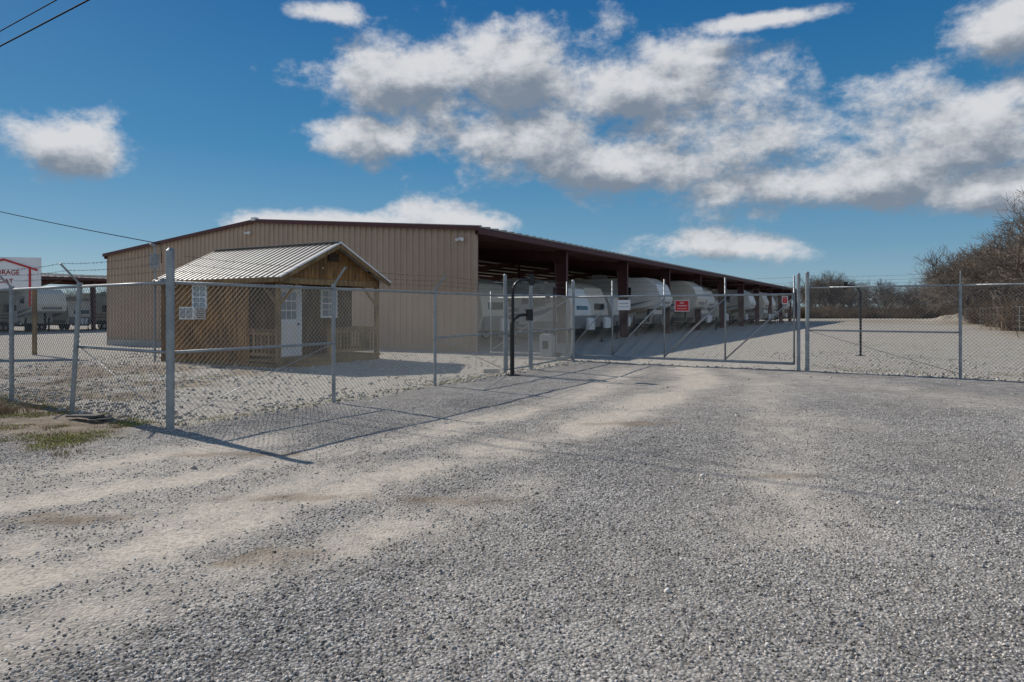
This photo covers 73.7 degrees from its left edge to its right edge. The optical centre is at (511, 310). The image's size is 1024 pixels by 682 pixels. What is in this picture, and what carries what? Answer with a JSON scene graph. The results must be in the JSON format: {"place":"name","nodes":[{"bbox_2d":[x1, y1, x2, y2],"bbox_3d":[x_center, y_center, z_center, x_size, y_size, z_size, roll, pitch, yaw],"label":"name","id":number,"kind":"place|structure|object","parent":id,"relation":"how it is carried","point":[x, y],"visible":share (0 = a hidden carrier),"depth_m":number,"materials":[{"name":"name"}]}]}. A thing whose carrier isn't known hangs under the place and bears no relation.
{"place":"outdoors","nodes":[
{"label":"outdoors","id":0,"kind":"place"},
{"bbox_2d":[41,276,106,284],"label":"fascia trim","id":1,"kind":"structure","parent":0,"point":[68,278],"depth_m":64.27,"materials":[{"name":"red metal"}]},
{"bbox_2d":[0,318,1023,681],"bbox_3d":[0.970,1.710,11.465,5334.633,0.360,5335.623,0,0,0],"label":"ground","id":2,"kind":"structure","parent":0,"point":[592,384],"depth_m":5.23,"materials":[{"name":"grey gravel"}]},
{"bbox_2d":[0,257,40,354],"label":"storage sign","id":3,"kind":"object","parent":2,"relation":"on","point":[30,263],"visible":0.94,"depth_m":23.90,"materials":[{"name":"metal"}]},
{"bbox_2d":[0,289,66,331],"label":"fifth wheel trailer","id":4,"kind":"object","parent":2,"relation":"on","point":[28,326],"visible":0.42,"depth_m":60.53,"materials":[{"name":"white metal"}]},
{"bbox_2d":[37,297,90,330],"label":"travel trailer","id":5,"kind":"object","parent":2,"relation":"on","point":[60,315],"visible":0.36,"depth_m":65.44,"materials":[{"name":"white metal"}]},
{"bbox_2d":[41,276,106,330],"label":"steel frame","id":6,"kind":"object","parent":2,"relation":"on","point":[49,281],"visible":0.06,"depth_m":65.51,"materials":[{"name":"metal"}]},
{"bbox_2d":[41,273,106,278],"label":"roof","id":7,"kind":"structure","parent":6,"relation":"on","point":[65,275],"depth_m":65.48,"materials":[{"name":"metal"}]},
{"bbox_2d":[65,414,112,420],"bbox_3d":[-5.897,1.484,9.581,0.916,0.072,0.294,0,0,33],"label":"broken board","id":8,"kind":"object","parent":2,"relation":"on","point":[101,416],"visible":1,"depth_m":9.54,"materials":[{"name":"grey wood"}]},
{"bbox_2d":[82,292,106,328],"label":"fifth wheel trailer","id":9,"kind":"object","parent":2,"relation":"on","point":[100,304],"visible":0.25,"depth_m":69.35,"materials":[{"name":"white metal"}]},
{"bbox_2d":[107,339,397,349],"bbox_3d":[-11.767,1.850,31.509,24.000,0.600,0.220,0,0,30],"label":"foundation","id":10,"kind":"object","parent":2,"relation":"on","point":[144,344],"visible":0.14,"depth_m":36.12,"materials":[{"name":"concrete"}]},
{"bbox_2d":[108,223,474,351],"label":"end wall","id":11,"kind":"structure","parent":10,"relation":"on","point":[434,255],"depth_m":27.70,"materials":[{"name":"beige metal"}]},
{"bbox_2d":[107,234,477,351],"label":"corner trim","id":12,"kind":"structure","parent":11,"relation":"attached to","point":[476,266],"depth_m":25.48,"materials":[{"name":"beige metal"}]},
{"bbox_2d":[244,217,463,240],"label":"security lights","id":13,"kind":"object","parent":11,"relation":"attached to","point":[456,239],"visible":1,"depth_m":31.27,"materials":[{"name":"white paint"}]},
{"bbox_2d":[149,241,390,367],"bbox_3d":[-7.528,-0.282,21.372,5.900,3.665,4.700,0,0,30],"label":"wooden cabin","id":14,"kind":"object","parent":2,"relation":"on","point":[332,258],"visible":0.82,"depth_m":20.13,"materials":[{"name":"brown wood"}]},
{"bbox_2d":[192,285,206,308],"bbox_3d":[-9.168,-0.400,20.033,0.650,0.720,0.040,0,0,30],"label":"side window","id":15,"kind":"structure","parent":14,"relation":"in","point":[200,288],"depth_m":20.03,"materials":[{"name":"white glass"}]},
{"bbox_2d":[281,284,301,356],"bbox_3d":[-6.591,0.290,20.196,0.100,2.120,0.980,0,0,30],"label":"door","id":16,"kind":"structure","parent":14,"relation":"in","point":[295,295],"depth_m":20.29,"materials":[{"name":"white paint"}]},
{"bbox_2d":[320,290,336,317],"bbox_3d":[-5.797,-0.230,21.631,0.040,0.900,0.700,0,0,30],"label":"front window","id":17,"kind":"structure","parent":14,"relation":"in","point":[323,300],"depth_m":21.55,"materials":[{"name":"white glass"}]},
{"bbox_2d":[0,248,574,428],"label":"chain link fence","id":18,"kind":"object","parent":2,"relation":"on","point":[170,282],"visible":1,"depth_m":10.92,"materials":[{"name":"metal"}]},
{"bbox_2d":[481,368,498,372],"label":"concrete block","id":19,"kind":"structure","parent":2,"relation":"on","point":[489,371],"depth_m":17.03,"materials":[{"name":"grey concrete"}]},
{"bbox_2d":[478,279,518,343],"bbox_3d":[-3.987,-0.150,33.936,9.887,3.400,2.690,0,0,30],"label":"travel trailer","id":20,"kind":"object","parent":2,"relation":"on","point":[487,288],"visible":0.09,"depth_m":31.76,"materials":[{"name":"white metal"}]},
{"bbox_2d":[65,270,954,318],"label":"distant trees","id":21,"kind":"object","parent":2,"relation":"on","point":[818,312],"visible":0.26,"depth_m":153.64,"materials":[{"name":"brown plant"}]},
{"bbox_2d":[0,351,1023,427],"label":"limestone rocks","id":22,"kind":"object","parent":2,"relation":"on","point":[80,411],"visible":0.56,"depth_m":15.36,"materials":[{"name":"beige stone"}]},
{"bbox_2d":[506,274,534,375],"bbox_3d":[0.191,0.333,16.450,0.650,2.435,0.330,0,0,-20],"label":"gate keypad stand","id":23,"kind":"object","parent":2,"relation":"on","point":[529,279],"visible":1,"depth_m":16.37,"materials":[{"name":"black paint"}]},
{"bbox_2d":[480,279,604,341],"bbox_3d":[0.731,-0.075,36.308,8.887,3.250,2.690,0,0,28],"label":"travel trailer","id":24,"kind":"object","parent":2,"relation":"on","point":[524,287],"visible":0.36,"depth_m":34.70,"materials":[{"name":"white metal"}]},
{"bbox_2d":[533,334,565,359],"bbox_3d":[1.150,1.140,21.600,0.900,0.820,0.700,0,0,33],"label":"gate operator","id":25,"kind":"object","parent":2,"relation":"on","point":[548,346],"visible":0.75,"depth_m":21.43,"materials":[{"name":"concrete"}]},
{"bbox_2d":[498,279,619,338],"bbox_3d":[1.670,-0.150,40.134,9.887,3.400,2.690,0,0,30],"label":"travel trailer","id":26,"kind":"object","parent":2,"relation":"on","point":[589,290],"visible":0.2,"depth_m":38.05,"materials":[{"name":"white metal"}]},
{"bbox_2d":[549,292,636,335],"bbox_3d":[4.420,0.025,43.632,7.687,3.050,2.690,0,0,30],"label":"travel trailer","id":27,"kind":"object","parent":2,"relation":"on","point":[616,311],"visible":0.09,"depth_m":41.77,"materials":[{"name":"white metal"}]},
{"bbox_2d":[542,275,672,333],"bbox_3d":[5.964,-0.450,47.125,9.710,4.000,2.690,0,0,30],"label":"fifth wheel trailer","id":28,"kind":"object","parent":2,"relation":"on","point":[637,286],"visible":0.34,"depth_m":44.67,"materials":[{"name":"white metal"}]},
{"bbox_2d":[475,230,796,342],"bbox_3d":[10.773,-1.109,70.589,23.900,5.918,90.150,0,0,30],"label":"steel frame","id":29,"kind":"object","parent":2,"relation":"on","point":[558,262],"visible":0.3,"depth_m":46.92,"materials":[{"name":"brown metal"}]},
{"bbox_2d":[171,219,800,289],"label":"roof","id":30,"kind":"structure","parent":29,"relation":"on","point":[539,238],"depth_m":38.76,"materials":[{"name":"brown metal"}]},
{"bbox_2d":[102,219,801,291],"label":"fascia trim","id":31,"kind":"structure","parent":30,"relation":"attached to","point":[509,237],"depth_m":31.11,"materials":[{"name":"red metal"}]},
{"bbox_2d":[490,276,794,364],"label":"sliding gate","id":32,"kind":"structure","parent":2,"relation":"on","point":[725,357],"depth_m":19.62,"materials":[{"name":"metal"}]},
{"bbox_2d":[618,300,629,309],"bbox_3d":[3.333,-0.170,20.316,0.400,0.300,0.009,0,0,33],"label":"security camera sign","id":33,"kind":"object","parent":32,"relation":"attached to","point":[623,304],"visible":1,"depth_m":20.31,"materials":[{"name":"white metal"}]},
{"bbox_2d":[675,300,688,310],"bbox_3d":[4.820,-0.140,19.355,0.420,0.320,0.010,0,0,33],"label":"no trespassing sign","id":34,"kind":"object","parent":32,"relation":"attached to","point":[681,305],"visible":1,"depth_m":19.35,"materials":[{"name":"red metal"}]},
{"bbox_2d":[782,296,787,303],"bbox_3d":[7.138,-0.280,17.857,0.150,0.190,0.009,0,0,33],"label":"gate warning sign","id":35,"kind":"object","parent":32,"relation":"attached to","point":[784,299],"visible":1,"depth_m":17.85,"materials":[{"name":"red metal"}]},
{"bbox_2d":[631,309,674,331],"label":"travel trailer","id":36,"kind":"object","parent":2,"relation":"on","point":[653,318],"visible":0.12,"depth_m":49.06,"materials":[{"name":"white metal"}]},
{"bbox_2d":[628,280,705,329],"bbox_3d":[9.883,-0.500,54.331,10.511,4.100,2.690,0,0,31],"label":"fifth wheel trailer","id":37,"kind":"object","parent":2,"relation":"on","point":[682,288],"visible":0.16,"depth_m":51.38,"materials":[{"name":"white metal"}]},
{"bbox_2d":[640,305,717,329],"bbox_3d":[12.431,-0.150,57.953,9.887,3.400,2.690,0,0,29],"label":"travel trailer","id":38,"kind":"object","parent":2,"relation":"on","point":[680,315],"visible":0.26,"depth_m":55.78,"materials":[{"name":"white metal"}]},
{"bbox_2d":[648,287,714,327],"bbox_3d":[13.240,-0.450,61.863,9.710,4.000,2.690,0,0,32],"label":"fifth wheel trailer","id":39,"kind":"object","parent":2,"relation":"on","point":[710,300],"visible":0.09,"depth_m":59.42,"materials":[{"name":"white metal"}]},
{"bbox_2d":[661,309,718,326],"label":"travel trailer","id":40,"kind":"object","parent":2,"relation":"on","point":[711,318],"visible":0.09,"depth_m":63.71,"materials":[{"name":"white metal"}]},
{"bbox_2d":[675,300,734,326],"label":"travel trailer","id":41,"kind":"object","parent":2,"relation":"on","point":[713,314],"visible":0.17,"depth_m":66.36,"materials":[{"name":"white metal"}]},
{"bbox_2d":[701,287,755,324],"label":"fifth wheel trailer","id":42,"kind":"object","parent":2,"relation":"on","point":[732,303],"visible":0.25,"depth_m":69.61,"materials":[{"name":"white metal"}]},
{"bbox_2d":[709,289,768,323],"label":"fifth wheel trailer","id":43,"kind":"object","parent":2,"relation":"on","point":[760,306],"visible":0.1,"depth_m":76.58,"materials":[{"name":"white metal"}]},
{"bbox_2d":[727,310,753,320],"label":"travel trailer","id":44,"kind":"object","parent":2,"relation":"on","point":[736,314],"visible":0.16,"depth_m":73.33,"materials":[{"name":"white metal"}]},
{"bbox_2d":[727,309,776,323],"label":"travel trailer","id":45,"kind":"object","parent":2,"relation":"on","point":[751,316],"visible":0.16,"depth_m":80.15,"materials":[{"name":"white metal"}]},
{"bbox_2d":[736,308,783,321],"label":"travel trailer","id":46,"kind":"object","parent":2,"relation":"on","point":[774,311],"visible":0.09,"depth_m":91.67,"materials":[{"name":"white metal"}]},
{"bbox_2d":[750,293,775,322],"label":"fifth wheel trailer","id":47,"kind":"object","parent":2,"relation":"on","point":[774,304],"visible":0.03,"depth_m":84.55,"materials":[{"name":"white metal"}]},
{"bbox_2d":[747,296,789,321],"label":"fifth wheel trailer","id":48,"kind":"object","parent":2,"relation":"on","point":[776,302],"visible":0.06,"depth_m":94.28,"materials":[{"name":"white metal"}]},
{"bbox_2d":[844,282,864,355],"bbox_3d":[11.831,0.273,23.598,0.650,2.555,0.260,0,0,30],"label":"gate keypad stand","id":49,"kind":"object","parent":2,"relation":"on","point":[860,325],"visible":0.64,"depth_m":23.47,"materials":[{"name":"black paint"}]},
{"bbox_2d":[797,271,1023,378],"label":"chain link fence","id":50,"kind":"object","parent":2,"relation":"on","point":[808,329],"visible":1,"depth_m":16.26,"materials":[{"name":"metal"}]},
{"bbox_2d":[911,272,947,309],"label":"bare tree","id":51,"kind":"object","parent":2,"relation":"on","point":[924,300],"visible":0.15,"depth_m":145.60,"materials":[{"name":"brown plant"}]},
{"bbox_2d":[914,246,968,300],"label":"bare tree","id":52,"kind":"object","parent":2,"relation":"on","point":[935,279],"visible":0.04,"depth_m":116.25,"materials":[{"name":"brown plant"}]},
{"bbox_2d":[919,315,965,321],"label":"gravel pile","id":53,"kind":"object","parent":2,"relation":"on","point":[942,319],"visible":0.34,"depth_m":99.45,"materials":[{"name":"beige gravel"}]},
{"bbox_2d":[907,246,979,312],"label":"bare tree","id":54,"kind":"object","parent":2,"relation":"on","point":[933,267],"visible":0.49,"depth_m":101.68,"materials":[{"name":"brown plant"}]},
{"bbox_2d":[922,257,986,309],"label":"bare tree","id":55,"kind":"object","parent":2,"relation":"on","point":[948,288],"visible":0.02,"depth_m":111.43,"materials":[{"name":"brown plant"}]},
{"bbox_2d":[931,248,980,304],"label":"bare tree","id":56,"kind":"object","parent":2,"relation":"on","point":[952,280],"visible":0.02,"depth_m":101.69,"materials":[{"name":"brown plant"}]},
{"bbox_2d":[958,286,987,303],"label":"bare tree","id":57,"kind":"object","parent":2,"relation":"on","point":[970,297],"visible":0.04,"depth_m":98.20,"materials":[{"name":"brown plant"}]},
{"bbox_2d":[931,288,1023,337],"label":"roadside brush","id":58,"kind":"object","parent":2,"relation":"on","point":[1001,318],"visible":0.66,"depth_m":63.42,"materials":[{"name":"brown plant"}]},
{"bbox_2d":[935,240,1019,305],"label":"bare tree","id":59,"kind":"object","parent":2,"relation":"on","point":[978,265],"visible":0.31,"depth_m":73.86,"materials":[{"name":"brown plant"}]},
{"bbox_2d":[950,249,1006,300],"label":"bare tree","id":60,"kind":"object","parent":2,"relation":"on","point":[978,282],"visible":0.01,"depth_m":91.45,"materials":[{"name":"brown plant"}]},
{"bbox_2d":[949,269,1008,303],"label":"bare tree","id":61,"kind":"object","parent":2,"relation":"on","point":[969,291],"visible":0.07,"depth_m":91.17,"materials":[{"name":"brown plant"}]},
{"bbox_2d":[938,241,1020,303],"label":"bare tree","id":62,"kind":"object","parent":2,"relation":"on","point":[966,272],"visible":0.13,"depth_m":81.31,"materials":[{"name":"brown plant"}]},
{"bbox_2d":[937,223,1023,302],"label":"bare tree","id":63,"kind":"object","parent":2,"relation":"on","point":[992,242],"visible":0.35,"depth_m":69.28,"materials":[{"name":"brown plant"}]},
{"bbox_2d":[948,228,1023,303],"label":"bare tree","id":64,"kind":"object","parent":2,"relation":"on","point":[985,277],"visible":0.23,"depth_m":69.95,"materials":[{"name":"brown plant"}]},
{"bbox_2d":[954,306,1022,330],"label":"boundary fence","id":65,"kind":"object","parent":2,"relation":"on","point":[993,314],"visible":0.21,"depth_m":64.61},
{"bbox_2d":[956,187,1023,297],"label":"bare tree","id":66,"kind":"object","parent":2,"relation":"on","point":[1018,266],"visible":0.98,"depth_m":42.29,"materials":[{"name":"brown plant"}]},
{"bbox_2d":[975,230,1017,296],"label":"bare tree","id":67,"kind":"object","parent":2,"relation":"on","point":[994,280],"visible":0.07,"depth_m":70.24,"materials":[{"name":"brown plant"}]},
{"bbox_2d":[980,207,1023,297],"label":"bare tree","id":68,"kind":"object","parent":2,"relation":"on","point":[1012,273],"visible":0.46,"depth_m":46.03,"materials":[{"name":"brown plant"}]},
{"bbox_2d":[985,245,1021,296],"bbox_3d":[44.966,-3.103,51.290,11.940,9.796,13.382,0,0,-2],"label":"bare tree","id":69,"kind":"object","parent":2,"relation":"on","point":[1007,281],"visible":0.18,"depth_m":55.86,"materials":[{"name":"brown plant"}]},
{"bbox_2d":[988,249,1023,303],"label":"bare tree","id":70,"kind":"object","parent":2,"relation":"on","point":[1014,280],"visible":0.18,"depth_m":55.01,"materials":[{"name":"brown plant"}]},
{"bbox_2d":[989,240,1022,289],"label":"bare tree","id":71,"kind":"object","parent":2,"relation":"on","point":[1011,266],"visible":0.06,"depth_m":58.82,"materials":[{"name":"brown plant"}]},
{"bbox_2d":[991,238,1022,281],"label":"bare tree","id":72,"kind":"object","parent":2,"relation":"on","point":[1008,257],"visible":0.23,"depth_m":51.52,"materials":[{"name":"brown plant"}]},
{"bbox_2d":[994,204,1023,259],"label":"bare tree","id":73,"kind":"object","parent":2,"relation":"on","point":[1009,237],"visible":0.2,"depth_m":51.44,"materials":[{"name":"brown plant"}]},
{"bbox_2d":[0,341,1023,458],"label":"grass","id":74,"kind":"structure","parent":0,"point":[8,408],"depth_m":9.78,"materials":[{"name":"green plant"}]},
{"bbox_2d":[0,0,1023,307],"label":"sky","id":75,"kind":"structure","parent":0,"point":[757,140],"materials":[{"name":"blue"}]},
{"bbox_3d":[-35.750,-3.500,34.000,1.091,10.700,1.550,0,0,0],"label":"utility pole","id":76,"kind":"object","parent":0,"visible":0},
{"bbox_2d":[0,0,161,262],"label":"overhead wires","id":77,"kind":"object","parent":76,"relation":"attached to","point":[66,11],"visible":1,"depth_m":18.52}
]}

